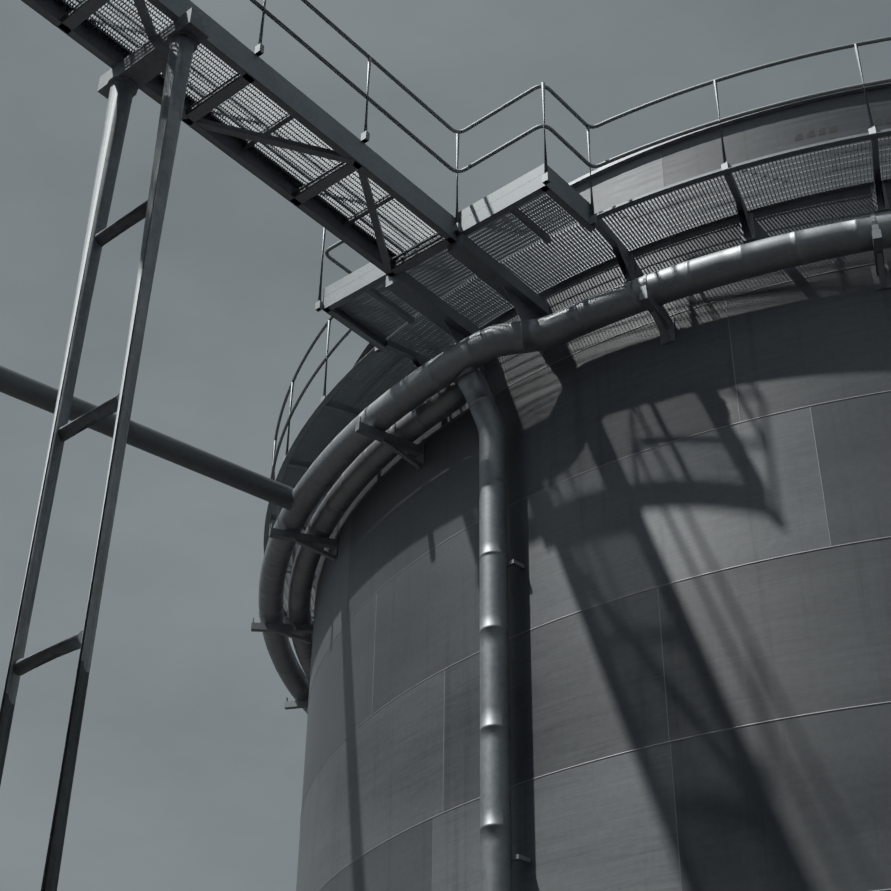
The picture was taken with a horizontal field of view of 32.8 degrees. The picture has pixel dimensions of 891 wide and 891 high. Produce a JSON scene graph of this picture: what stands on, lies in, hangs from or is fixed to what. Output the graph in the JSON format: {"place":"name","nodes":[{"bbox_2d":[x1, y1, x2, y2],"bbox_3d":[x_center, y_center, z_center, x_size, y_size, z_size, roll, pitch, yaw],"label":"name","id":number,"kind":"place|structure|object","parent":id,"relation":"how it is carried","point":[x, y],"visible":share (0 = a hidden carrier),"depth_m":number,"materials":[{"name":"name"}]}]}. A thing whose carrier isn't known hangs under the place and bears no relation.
{"place":"outdoors","nodes":[
{"label":"outdoors","id":0,"kind":"place"},
{"bbox_2d":[0,365,293,509],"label":"feed pipe","id":1,"kind":"object","parent":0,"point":[26,389],"visible":0.77,"depth_m":17.49,"materials":[{"name":"grey metal"}]},
{"bbox_2d":[0,0,890,890],"label":"sky","id":2,"kind":"structure","parent":0,"point":[189,771],"materials":[{"name":"grey"}]},
{"bbox_3d":[6.468,12.020,15.046,18.018,0.246,18.018,1,-34,-1],"label":"tank foundation","id":3,"kind":"object","parent":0,"visible":0},
{"bbox_2d":[296,87,890,890],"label":"storage tank","id":4,"kind":"object","parent":3,"relation":"on","point":[800,803],"visible":0.88,"depth_m":14.26,"materials":[{"name":"grey metal"}]},
{"bbox_2d":[251,213,890,863],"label":"pipe brackets","id":5,"kind":"object","parent":4,"relation":"attached to","point":[665,325],"visible":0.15,"depth_m":16.99,"materials":[{"name":"metal"}]},
{"bbox_2d":[258,211,890,890],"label":"pipe","id":6,"kind":"object","parent":4,"relation":"attached to","point":[422,399],"visible":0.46,"depth_m":15.49,"materials":[{"name":"grey metal"}]},
{"bbox_2d":[264,128,890,623],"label":"walkway frame","id":7,"kind":"object","parent":4,"relation":"attached to","point":[624,256],"visible":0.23,"depth_m":15.44,"materials":[{"name":"metal"}]},
{"bbox_2d":[117,0,890,522],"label":"hand rails","id":8,"kind":"object","parent":7,"relation":"on","point":[365,134],"visible":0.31,"depth_m":15.57,"materials":[{"name":"metal"}]},
{"bbox_2d":[270,136,890,623],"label":"walkway grating","id":9,"kind":"object","parent":7,"relation":"on","point":[368,382],"visible":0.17,"depth_m":16.47,"materials":[{"name":"grey metal"}]},
{"bbox_2d":[300,149,890,890],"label":"plate seams","id":10,"kind":"object","parent":4,"relation":"attached to","point":[620,597],"visible":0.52,"depth_m":14.40,"materials":[{"name":"grey metal"}]},
{"bbox_2d":[352,82,890,367],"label":"tank top rim","id":11,"kind":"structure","parent":4,"relation":"attached to","point":[606,168],"depth_m":16.38,"materials":[{"name":"grey metal"}]},
{"bbox_2d":[794,117,890,140],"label":"tank stencil marks","id":12,"kind":"object","parent":4,"relation":"attached to","point":[799,136],"visible":0.97,"depth_m":15.69},
{"label":"ground","id":13,"kind":"structure","parent":0,"visible":0},
{"bbox_2d":[0,7,210,890],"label":"gangway support bents","id":14,"kind":"object","parent":13,"relation":"on","point":[171,48],"visible":1,"depth_m":11.56,"materials":[{"name":"grey metal"}]},
{"bbox_2d":[21,0,594,377],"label":"gangway frame","id":15,"kind":"object","parent":14,"relation":"on","point":[351,152],"visible":0.77,"depth_m":15.10,"materials":[{"name":"grey metal"}]},
{"bbox_2d":[53,0,578,339],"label":"walkway grating","id":16,"kind":"object","parent":15,"relation":"on","point":[441,274],"visible":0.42,"depth_m":15.41,"materials":[{"name":"grey metal"}]}
]}

